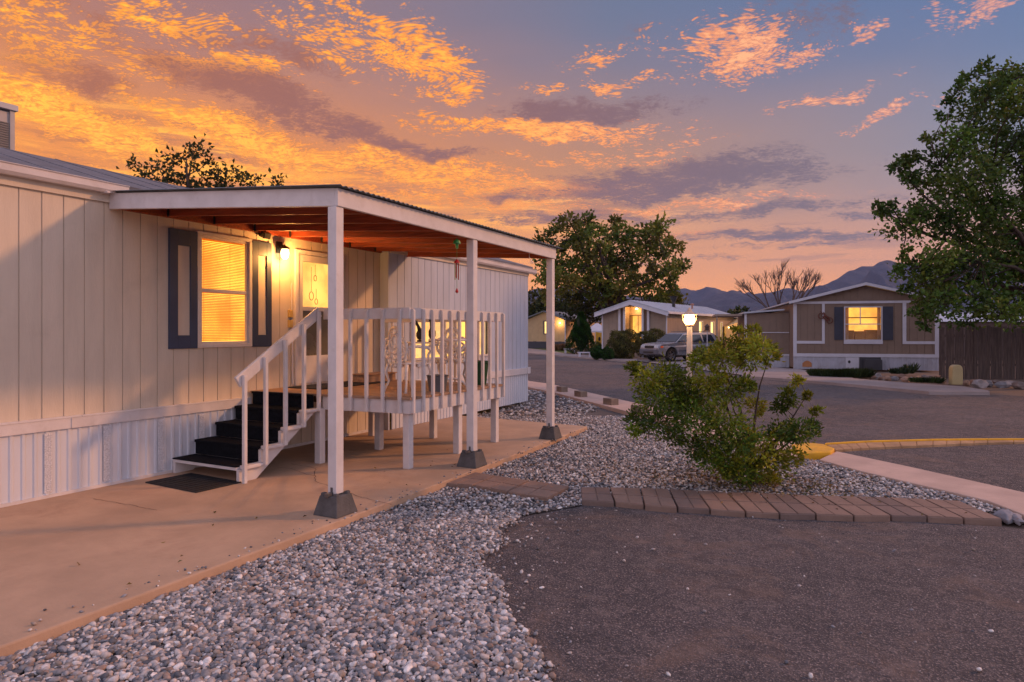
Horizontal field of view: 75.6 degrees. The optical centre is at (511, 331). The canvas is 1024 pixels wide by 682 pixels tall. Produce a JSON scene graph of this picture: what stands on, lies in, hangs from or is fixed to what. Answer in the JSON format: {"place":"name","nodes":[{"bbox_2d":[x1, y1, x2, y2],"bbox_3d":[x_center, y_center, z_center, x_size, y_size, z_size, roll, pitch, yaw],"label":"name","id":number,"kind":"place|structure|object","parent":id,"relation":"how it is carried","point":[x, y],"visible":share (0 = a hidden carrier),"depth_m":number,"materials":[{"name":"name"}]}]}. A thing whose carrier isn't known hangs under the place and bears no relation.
{"place":"outdoors","nodes":[
{"label":"outdoors","id":0,"kind":"place"},
{"bbox_2d":[0,389,1018,681],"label":"gravel","id":1,"kind":"structure","parent":0,"point":[448,645],"depth_m":4.20,"materials":[{"name":"grey gravel"}]},
{"bbox_2d":[446,472,494,488],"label":"paving slab","id":2,"kind":"structure","parent":1,"relation":"on","point":[471,480],"depth_m":7.46,"materials":[{"name":"concrete"}]},
{"bbox_2d":[474,476,528,494],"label":"paving slab","id":3,"kind":"structure","parent":1,"relation":"on","point":[503,485],"depth_m":7.27,"materials":[{"name":"concrete"}]},
{"bbox_2d":[508,481,568,501],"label":"paving slab","id":4,"kind":"structure","parent":1,"relation":"on","point":[544,491],"depth_m":7.00,"materials":[{"name":"concrete"}]},
{"bbox_2d":[556,386,567,391],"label":"kerb block","id":5,"kind":"structure","parent":1,"relation":"on","point":[561,388],"depth_m":18.12,"materials":[{"name":"concrete"}]},
{"bbox_2d":[574,390,586,396],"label":"kerb block","id":6,"kind":"structure","parent":1,"relation":"on","point":[579,393],"depth_m":16.75,"materials":[{"name":"concrete"}]},
{"bbox_2d":[581,487,613,506],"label":"paving slab","id":7,"kind":"structure","parent":1,"relation":"on","point":[597,496],"depth_m":6.76,"materials":[{"name":"concrete"}]},
{"bbox_2d":[603,397,618,404],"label":"kerb block","id":8,"kind":"structure","parent":1,"relation":"on","point":[610,401],"depth_m":14.92,"materials":[{"name":"concrete"}]},
{"bbox_2d":[610,487,643,509],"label":"paving slab","id":9,"kind":"structure","parent":1,"relation":"on","point":[622,497],"depth_m":6.74,"materials":[{"name":"concrete"}]},
{"bbox_2d":[631,404,648,411],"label":"kerb block","id":10,"kind":"structure","parent":1,"relation":"on","point":[637,408],"depth_m":13.48,"materials":[{"name":"concrete"}]},
{"bbox_2d":[641,488,676,512],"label":"paving slab","id":11,"kind":"structure","parent":1,"relation":"on","point":[658,500],"depth_m":6.58,"materials":[{"name":"concrete"}]},
{"bbox_2d":[669,489,708,513],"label":"paving slab","id":12,"kind":"structure","parent":1,"relation":"on","point":[689,501],"depth_m":6.53,"materials":[{"name":"concrete"}]},
{"bbox_2d":[682,307,697,452],"bbox_3d":[2.501,0.692,9.300,0.212,2.076,0.212,0,0,28],"label":"yard lamp","id":13,"kind":"object","parent":1,"relation":"on","point":[689,317],"visible":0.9,"depth_m":9.26,"materials":[{"name":"metal"}]},
{"bbox_2d":[698,491,744,517],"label":"paving slab","id":14,"kind":"structure","parent":1,"relation":"on","point":[729,507],"depth_m":6.44,"materials":[{"name":"concrete"}]},
{"bbox_2d":[619,322,826,489],"bbox_3d":[2.350,0.850,7.144,2.324,1.921,1.362,0,0,-3],"label":"yard bush","id":15,"kind":"object","parent":1,"relation":"on","point":[681,394],"visible":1,"depth_m":7.08,"materials":[{"name":"green plant"}]},
{"bbox_2d":[727,492,778,518],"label":"paving slab","id":16,"kind":"structure","parent":1,"relation":"on","point":[750,505],"depth_m":6.42,"materials":[{"name":"concrete"}]},
{"bbox_2d":[760,493,814,519],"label":"paving slab","id":17,"kind":"structure","parent":1,"relation":"on","point":[785,507],"depth_m":6.32,"materials":[{"name":"concrete"}]},
{"bbox_2d":[790,495,852,521],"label":"paving slab","id":18,"kind":"structure","parent":1,"relation":"on","point":[823,509],"depth_m":6.25,"materials":[{"name":"concrete"}]},
{"bbox_2d":[822,496,889,521],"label":"paving slab","id":19,"kind":"structure","parent":1,"relation":"on","point":[858,509],"depth_m":6.25,"materials":[{"name":"concrete"}]},
{"bbox_2d":[857,496,926,521],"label":"paving slab","id":20,"kind":"structure","parent":1,"relation":"on","point":[896,511],"depth_m":6.26,"materials":[{"name":"concrete"}]},
{"bbox_2d":[890,497,962,523],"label":"paving slab","id":21,"kind":"structure","parent":1,"relation":"on","point":[932,512],"depth_m":6.18,"materials":[{"name":"concrete"}]},
{"bbox_2d":[925,499,1001,526],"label":"paving slab","id":22,"kind":"structure","parent":1,"relation":"on","point":[973,516],"depth_m":6.13,"materials":[{"name":"concrete"}]},
{"bbox_2d":[993,509,1012,523],"bbox_3d":[4.600,1.726,6.173,0.157,0.096,0.297,0,0,27],"label":"rock","id":23,"kind":"object","parent":1,"relation":"on","point":[1005,516],"visible":0.96,"depth_m":6.12,"materials":[{"name":"grey stone"}]},
{"bbox_2d":[1013,513,1023,525],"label":"rock","id":24,"kind":"object","parent":1,"relation":"on","point":[1018,520],"visible":0.73,"depth_m":6.04,"materials":[{"name":"grey stone"}]},
{"bbox_2d":[0,0,1023,295],"label":"sky","id":25,"kind":"structure","parent":0,"point":[768,130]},
{"bbox_2d":[530,348,569,352],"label":"lawn","id":26,"kind":"structure","parent":0,"point":[555,350],"depth_m":57.23,"materials":[{"name":"plant"}]},
{"bbox_2d":[528,311,601,348],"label":"cream house","id":27,"kind":"structure","parent":26,"relation":"on","point":[536,326],"depth_m":67.26,"materials":[{"name":"beige paint"}]},
{"bbox_2d":[555,343,565,350],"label":"dry grass","id":28,"kind":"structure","parent":0,"point":[559,347],"depth_m":59.49,"materials":[{"name":"brown plant"}]},
{"bbox_2d":[528,287,741,321],"bbox_3d":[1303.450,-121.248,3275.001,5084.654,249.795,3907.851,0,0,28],"label":"hills","id":29,"kind":"structure","parent":0,"point":[694,297],"depth_m":3093.49,"materials":[{"name":"grey stone"}]},
{"bbox_2d":[389,341,1023,528],"bbox_3d":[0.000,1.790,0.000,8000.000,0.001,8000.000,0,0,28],"label":"ground","id":30,"kind":"structure","parent":0,"point":[1009,391],"depth_m":22.89,"materials":[{"name":"grey"}]},
{"bbox_2d":[116,133,286,187],"bbox_3d":[-8.429,-1.770,17.372,4.518,7.240,2.253,0,0,-2],"label":"backyard tree","id":31,"kind":"object","parent":30,"relation":"on","point":[192,154],"visible":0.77,"depth_m":17.43,"materials":[{"name":"green plant"}]},
{"bbox_2d":[0,416,586,655],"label":"patio slab","id":32,"kind":"structure","parent":30,"relation":"on","point":[109,539],"depth_m":5.74,"materials":[{"name":"concrete"}]},
{"bbox_2d":[145,473,240,492],"bbox_3d":[-3.483,1.641,7.213,0.900,0.017,0.540,0,0,30],"label":"door mat","id":33,"kind":"object","parent":32,"relation":"on","point":[193,482],"depth_m":7.16,"materials":[{"name":"black rubber"}]},
{"bbox_2d":[172,308,321,483],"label":"porch stairs","id":34,"kind":"structure","parent":32,"relation":"on","point":[285,411],"depth_m":7.79,"materials":[{"name":"white wood"}]},
{"bbox_2d":[0,147,536,507],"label":"mobile home","id":35,"kind":"object","parent":32,"relation":"on","point":[133,345],"visible":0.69,"depth_m":7.57,"materials":[{"name":"paint"}]},
{"bbox_2d":[0,101,17,149],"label":"rooftop cooler","id":36,"kind":"object","parent":35,"relation":"on","point":[7,125],"visible":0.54,"depth_m":9.13,"materials":[{"name":"metal"}]},
{"bbox_2d":[196,231,251,347],"bbox_3d":[-3.718,-0.520,8.570,0.270,1.540,1.130,0,0,28],"label":"window","id":37,"kind":"structure","parent":35,"relation":"in","point":[224,261],"depth_m":8.56,"materials":[{"name":"plastic"}]},
{"bbox_2d":[309,267,317,304],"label":"hanging loops","id":38,"kind":"object","parent":35,"relation":"hanging from","point":[311,287],"visible":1,"depth_m":9.86,"materials":[{"name":"gold metal"}]},
{"bbox_2d":[299,254,327,383],"bbox_3d":[-2.923,-0.215,10.152,0.340,1.930,1.370,0,0,28],"label":"storm door","id":39,"kind":"structure","parent":35,"relation":"in","point":[319,265],"depth_m":9.98,"materials":[{"name":"white paint"}]},
{"bbox_2d":[109,184,561,493],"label":"porch roof","id":40,"kind":"structure","parent":35,"relation":"attached to","point":[336,218],"depth_m":7.33,"materials":[{"name":"white paint"}]},
{"bbox_2d":[453,239,460,292],"bbox_3d":[-0.657,-0.790,7.876,0.096,0.680,0.096,0,0,28],"label":"wind chime","id":41,"kind":"object","parent":40,"relation":"hanging from","point":[456,242],"visible":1,"depth_m":7.86,"materials":[{"name":"green paint"}]},
{"bbox_2d":[410,322,487,360],"bbox_3d":[-1.115,0.075,13.116,0.250,0.950,3.397,0,0,28],"label":"window","id":42,"kind":"structure","parent":35,"relation":"in","point":[437,324],"depth_m":12.58,"materials":[{"name":"glass"}]},
{"bbox_2d":[28,429,584,630],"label":"stray pebbles","id":43,"kind":"object","parent":32,"relation":"on","point":[82,611],"visible":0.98,"depth_m":4.95,"materials":[{"name":"grey gravel"}]},
{"bbox_2d":[313,487,357,518],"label":"pier block","id":44,"kind":"structure","parent":32,"relation":"on","point":[330,504],"depth_m":5.91,"materials":[{"name":"concrete"}]},
{"bbox_2d":[250,308,504,468],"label":"deck","id":45,"kind":"structure","parent":32,"relation":"on","point":[377,401],"depth_m":8.31,"materials":[{"name":"white wood"}]},
{"bbox_2d":[288,381,386,389],"bbox_3d":[-2.521,0.773,9.711,0.640,0.012,1.500,0,0,28],"label":"deck mat","id":46,"kind":"object","parent":45,"relation":"on","point":[324,385],"visible":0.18,"depth_m":9.44,"materials":[{"name":"black rubber"}]},
{"bbox_2d":[353,372,396,381],"bbox_3d":[-2.157,0.713,10.367,0.320,0.135,0.740,0,0,28],"label":"wooden box","id":47,"kind":"object","parent":45,"relation":"on","point":[373,377],"visible":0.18,"depth_m":10.17,"materials":[{"name":"brown wood"}]},
{"bbox_2d":[385,326,430,393],"bbox_3d":[-1.358,0.355,8.653,0.560,0.864,0.495,0,0,43],"label":"patio chair","id":48,"kind":"object","parent":45,"relation":"on","point":[392,347],"visible":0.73,"depth_m":8.51,"materials":[{"name":"white metal"}]},
{"bbox_2d":[402,342,448,381],"bbox_3d":[-1.353,0.468,10.287,0.840,0.625,0.260,0,0,28],"label":"plant stand","id":49,"kind":"object","parent":45,"relation":"on","point":[409,354],"visible":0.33,"depth_m":10.38,"materials":[{"name":"white metal"}]},
{"bbox_2d":[416,320,420,341],"bbox_3d":[-1.493,-0.017,10.331,0.218,0.344,0.106,0,0,-3],"label":"garden ornament","id":50,"kind":"object","parent":49,"relation":"on","point":[418,334],"visible":0.56,"depth_m":10.30,"materials":[{"name":"metal"}]},
{"bbox_2d":[428,319,435,341],"bbox_3d":[-1.273,-0.052,10.265,0.106,0.430,0.218,0,0,-42],"label":"garden ornament","id":51,"kind":"object","parent":49,"relation":"on","point":[430,331],"visible":0.25,"depth_m":10.21,"materials":[{"name":"metal"}]},
{"bbox_2d":[426,374,448,391],"bbox_3d":[-0.981,0.672,8.684,0.299,0.215,0.299,0,0,28],"label":"bucket","id":52,"kind":"object","parent":45,"relation":"on","point":[437,382],"visible":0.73,"depth_m":8.59,"materials":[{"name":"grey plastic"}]},
{"bbox_2d":[428,327,465,385],"bbox_3d":[-0.936,0.355,9.790,0.560,0.864,0.495,0,0,8],"label":"patio chair","id":53,"kind":"object","parent":45,"relation":"on","point":[446,359],"visible":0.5,"depth_m":9.98,"materials":[{"name":"white metal"}]},
{"bbox_2d":[428,339,466,385],"bbox_3d":[-0.853,0.437,9.147,0.612,0.684,0.612,0,0,28],"label":"patio table","id":54,"kind":"object","parent":45,"relation":"on","point":[463,382],"visible":0.34,"depth_m":9.11,"materials":[{"name":"white metal"}]},
{"bbox_2d":[477,360,487,384],"bbox_3d":[-0.493,0.605,9.794,0.319,0.351,0.319,0,0,28],"label":"plant tub","id":55,"kind":"object","parent":45,"relation":"on","point":[479,371],"visible":0.45,"depth_m":9.68,"materials":[{"name":"green plastic"}]},
{"bbox_2d":[457,446,486,468],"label":"pier block","id":56,"kind":"structure","parent":32,"relation":"on","point":[469,458],"depth_m":8.04,"materials":[{"name":"concrete"}]},
{"bbox_2d":[539,423,561,439],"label":"pier block","id":57,"kind":"structure","parent":32,"relation":"on","point":[548,432],"depth_m":10.13,"materials":[{"name":"concrete"}]},
{"bbox_2d":[528,286,545,341],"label":"background tree","id":58,"kind":"object","parent":30,"relation":"on","point":[536,305],"visible":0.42,"depth_m":87.19,"materials":[{"name":"green plant"}]},
{"bbox_2d":[555,294,578,341],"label":"background tree","id":59,"kind":"object","parent":30,"relation":"on","point":[558,305],"visible":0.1,"depth_m":89.89,"materials":[{"name":"green plant"}]},
{"bbox_2d":[564,311,595,354],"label":"conifer","id":60,"kind":"object","parent":30,"relation":"on","point":[580,336],"visible":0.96,"depth_m":49.55,"materials":[{"name":"green plant"}]},
{"bbox_2d":[528,348,636,361],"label":"sidewalk","id":61,"kind":"structure","parent":30,"relation":"on","point":[540,352],"depth_m":46.13,"materials":[{"name":"concrete"}]},
{"bbox_2d":[589,345,601,359],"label":"shrub","id":62,"kind":"object","parent":61,"relation":"on","point":[594,353],"visible":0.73,"depth_m":40.78,"materials":[{"name":"green plant"}]},
{"bbox_2d":[599,346,614,359],"bbox_3d":[5.760,1.305,40.000,1.007,0.954,1.070,0,0,28],"label":"shrub","id":63,"kind":"object","parent":61,"relation":"on","point":[606,352],"visible":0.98,"depth_m":39.78,"materials":[{"name":"green plant"}]},
{"bbox_2d":[605,328,641,358],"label":"hedge shrub","id":64,"kind":"object","parent":61,"relation":"on","point":[623,346],"visible":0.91,"depth_m":40.54,"materials":[{"name":"green plant"}]},
{"bbox_2d":[559,283,607,348],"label":"street tree","id":65,"kind":"object","parent":30,"relation":"on","point":[586,307],"visible":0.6,"depth_m":65.51,"materials":[{"name":"green plant"}]},
{"bbox_2d":[590,323,601,331],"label":"white canopy","id":66,"kind":"object","parent":30,"relation":"on","point":[596,327],"visible":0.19,"depth_m":56.26,"materials":[{"name":"white fabric"}]},
{"bbox_2d":[595,331,601,343],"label":"yellow banner","id":67,"kind":"object","parent":30,"relation":"on","point":[598,336],"visible":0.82,"depth_m":51.99,"materials":[{"name":"fabric"}]},
{"bbox_2d":[531,209,692,306],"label":"elm tree","id":68,"kind":"object","parent":30,"relation":"on","point":[614,292],"visible":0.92,"depth_m":60.54,"materials":[{"name":"green plant"}]},
{"bbox_2d":[636,328,665,358],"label":"hedge shrub","id":69,"kind":"object","parent":30,"relation":"on","point":[649,336],"visible":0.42,"depth_m":41.65,"materials":[{"name":"green plant"}]},
{"bbox_2d":[528,381,800,459],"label":"kerb","id":70,"kind":"structure","parent":30,"relation":"on","point":[622,407],"depth_m":15.64,"materials":[{"name":"concrete"}]},
{"bbox_2d":[594,296,737,357],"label":"gabled house","id":71,"kind":"structure","parent":30,"relation":"on","point":[637,316],"depth_m":45.11,"materials":[{"name":"beige"}]},
{"bbox_2d":[630,315,640,337],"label":"alcove window","id":72,"kind":"structure","parent":71,"relation":"in","point":[636,318],"depth_m":45.75,"materials":[{"name":"beige glass"}]},
{"bbox_2d":[710,321,713,332],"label":"side window","id":73,"kind":"structure","parent":71,"relation":"in","point":[711,322],"depth_m":50.63,"materials":[{"name":"beige"}]},
{"bbox_2d":[720,322,722,340],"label":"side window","id":74,"kind":"structure","parent":71,"relation":"in","point":[720,322],"depth_m":52.29,"materials":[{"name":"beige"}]},
{"bbox_2d":[656,289,689,304],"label":"background tree","id":75,"kind":"object","parent":30,"relation":"on","point":[670,299],"depth_m":78.70,"materials":[{"name":"green plant"}]},
{"bbox_2d":[637,356,742,374],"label":"neighbour drive","id":76,"kind":"structure","parent":30,"relation":"on","point":[679,359],"depth_m":37.09,"materials":[{"name":"concrete"}]},
{"bbox_2d":[639,331,715,361],"bbox_3d":[10.028,0.835,39.588,4.830,1.770,2.220,0,0,-29],"label":"parked car","id":77,"kind":"object","parent":76,"relation":"on","point":[673,344],"visible":0.61,"depth_m":38.73,"materials":[{"name":"paint"}]},
{"bbox_2d":[704,324,709,351],"bbox_3d":[10.947,0.630,37.000,0.283,2.160,0.283,0,0,28],"label":"lamp post","id":78,"kind":"object","parent":76,"relation":"on","point":[706,326],"visible":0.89,"depth_m":36.94,"materials":[{"name":"black metal"}]},
{"bbox_2d":[712,309,788,366],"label":"tan shed","id":79,"kind":"structure","parent":76,"relation":"on","point":[774,325],"depth_m":31.95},
{"bbox_2d":[723,318,737,352],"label":"lit garage","id":80,"kind":"structure","parent":30,"relation":"on","point":[727,331],"depth_m":52.00,"materials":[{"name":"beige"}]},
{"bbox_2d":[727,305,750,319],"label":"background tree","id":81,"kind":"object","parent":30,"relation":"on","point":[738,310],"visible":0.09,"depth_m":70.44,"materials":[{"name":"green plant"}]},
{"bbox_2d":[734,259,821,307],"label":"bare tree","id":82,"kind":"object","parent":30,"relation":"on","point":[794,283],"visible":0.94,"depth_m":47.76,"materials":[{"name":"brown plant"}]},
{"bbox_2d":[792,442,833,459],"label":"painted kerb","id":83,"kind":"structure","parent":30,"relation":"on","point":[820,451],"depth_m":9.12,"materials":[{"name":"yellow paint"}]},
{"bbox_2d":[757,282,938,370],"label":"tan house","id":84,"kind":"structure","parent":30,"relation":"on","point":[870,326],"depth_m":30.00,"materials":[{"name":"beige wood"}]},
{"bbox_2d":[818,311,832,323],"bbox_3d":[14.338,-0.668,30.184,0.640,0.587,0.094,0,0,15],"label":"wall ornament","id":85,"kind":"object","parent":84,"relation":"attached to","point":[825,315],"depth_m":30.16,"materials":[{"name":"black metal"}]},
{"bbox_2d":[844,306,882,343],"bbox_3d":[15.973,-0.377,30.215,2.077,2.047,0.820,0,0,14],"label":"window","id":86,"kind":"structure","parent":84,"relation":"in","point":[862,324],"depth_m":30.33,"materials":[{"name":"beige glass"}]},
{"bbox_2d":[891,376,898,380],"bbox_3d":[13.980,1.701,24.101,0.321,0.172,0.245,0,0,11],"label":"rock","id":87,"kind":"object","parent":30,"relation":"on","point":[894,378],"visible":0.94,"depth_m":24.02,"materials":[{"name":"stone"}]},
{"bbox_2d":[887,367,910,373],"bbox_3d":[15.524,1.534,26.467,0.857,0.331,0.576,0,0,42],"label":"desert plant","id":88,"kind":"object","parent":30,"relation":"on","point":[898,371],"visible":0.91,"depth_m":26.38,"materials":[{"name":"green plant"}]},
{"bbox_2d":[896,374,906,378],"bbox_3d":[14.598,1.685,24.860,0.502,0.225,0.260,0,0,-11],"label":"rock","id":89,"kind":"object","parent":30,"relation":"on","point":[899,376],"visible":0.55,"depth_m":24.79,"materials":[{"name":"stone"}]},
{"bbox_2d":[900,376,909,381],"bbox_3d":[13.999,1.685,23.509,0.345,0.210,0.455,0,0,38],"label":"rock","id":90,"kind":"object","parent":30,"relation":"on","point":[904,379],"visible":0.82,"depth_m":23.39,"materials":[{"name":"stone"}]},
{"bbox_2d":[899,362,920,373],"bbox_3d":[16.110,1.444,26.759,0.834,0.512,0.828,0,0,28],"label":"desert plant","id":91,"kind":"object","parent":30,"relation":"on","point":[914,368],"visible":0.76,"depth_m":26.63,"materials":[{"name":"green plant"}]},
{"bbox_2d":[820,451,1023,519],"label":"concrete walk","id":92,"kind":"structure","parent":30,"relation":"on","point":[1006,498],"depth_m":7.50,"materials":[{"name":"beige concrete"}]},
{"bbox_2d":[827,440,1023,451],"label":"kerb gutter strip","id":93,"kind":"object","parent":30,"relation":"on","point":[873,446],"visible":0.52,"depth_m":9.98,"materials":[{"name":"concrete"}]},
{"bbox_2d":[825,438,1023,444],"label":"yellow kerb line","id":94,"kind":"object","parent":93,"relation":"on","point":[946,440],"visible":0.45,"depth_m":10.27,"materials":[{"name":"paint"}]},
{"bbox_2d":[907,376,946,382],"bbox_3d":[13.824,1.576,21.977,1.152,0.249,0.665,0,0,28],"label":"grass clump","id":95,"kind":"object","parent":30,"relation":"on","point":[927,380],"visible":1,"depth_m":21.81,"materials":[{"name":"green plant"}]},
{"bbox_2d":[842,443,1023,491],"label":"driveway apron","id":96,"kind":"object","parent":30,"relation":"on","point":[1000,465],"visible":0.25,"depth_m":8.91,"materials":[{"name":"concrete"}]},
{"bbox_2d":[867,54,1023,332],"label":"street tree","id":97,"kind":"object","parent":30,"relation":"on","point":[992,212],"visible":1,"depth_m":19.82,"materials":[{"name":"green plant"}]},
{"bbox_2d":[949,365,962,384],"bbox_3d":[14.541,1.403,21.625,0.339,0.655,0.240,0,0,6],"label":"utility pedestal","id":98,"kind":"object","parent":30,"relation":"on","point":[955,374],"visible":1,"depth_m":21.51,"materials":[{"name":"beige plastic"}]},
{"bbox_2d":[963,380,969,385],"bbox_3d":[15.014,1.698,21.866,0.350,0.196,0.185,0,0,-35],"label":"rock","id":99,"kind":"object","parent":30,"relation":"on","point":[966,382],"visible":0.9,"depth_m":21.81,"materials":[{"name":"stone"}]},
{"bbox_2d":[971,379,988,388],"bbox_3d":[14.829,1.665,21.004,0.508,0.336,0.315,0,0,-4],"label":"rock","id":100,"kind":"object","parent":30,"relation":"on","point":[979,383],"visible":0.96,"depth_m":20.87,"materials":[{"name":"grey stone"}]},
{"bbox_2d":[939,312,1023,357],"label":"house","id":101,"kind":"structure","parent":30,"relation":"on","point":[991,324],"depth_m":42.00,"materials":[{"name":"paint"}]},
{"bbox_2d":[939,325,1023,378],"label":"wooden fence","id":102,"kind":"object","parent":30,"relation":"on","point":[982,345],"visible":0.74,"depth_m":24.93,"materials":[{"name":"brown wood"}]},
{"bbox_2d":[986,380,993,386],"bbox_3d":[15.539,1.683,21.511,0.304,0.219,0.303,0,0,-37],"label":"rock","id":103,"kind":"object","parent":30,"relation":"on","point":[990,382],"visible":0.74,"depth_m":21.38,"materials":[{"name":"grey stone"}]},
{"bbox_2d":[993,381,1011,387],"bbox_3d":[15.710,1.688,21.112,0.459,0.248,0.411,0,0,-33],"label":"rock","id":104,"kind":"object","parent":30,"relation":"on","point":[1002,384],"visible":0.91,"depth_m":21.02,"materials":[{"name":"grey stone"}]},
{"bbox_2d":[1012,381,1023,388],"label":"rock","id":105,"kind":"object","parent":30,"relation":"on","point":[1017,385],"visible":1,"depth_m":20.55,"materials":[{"name":"grey stone"}]},
{"bbox_2d":[483,505,1023,681],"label":"driveway asphalt","id":106,"kind":"structure","parent":0,"point":[610,645],"depth_m":4.33,"materials":[{"name":"grey asphalt"}]},
{"bbox_2d":[528,354,1023,443],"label":"street asphalt","id":107,"kind":"structure","parent":0,"point":[856,414],"depth_m":15.19,"materials":[{"name":"grey asphalt"}]},
{"bbox_2d":[693,260,1023,312],"bbox_3d":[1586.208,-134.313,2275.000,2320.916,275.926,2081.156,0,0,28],"label":"mountains","id":108,"kind":"structure","parent":0,"point":[877,273],"depth_m":2227.90,"materials":[{"name":"stone"}]},
{"bbox_2d":[742,366,989,394],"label":"pavement","id":109,"kind":"structure","parent":0,"point":[777,374],"depth_m":21.10,"materials":[{"name":"concrete"}]},
{"bbox_2d":[805,367,878,377],"bbox_3d":[12.151,1.469,24.396,2.457,0.402,1.186,0,0,28],"label":"grass clump","id":110,"kind":"object","parent":109,"relation":"on","point":[855,372],"visible":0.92,"depth_m":24.05,"materials":[{"name":"green plant"}]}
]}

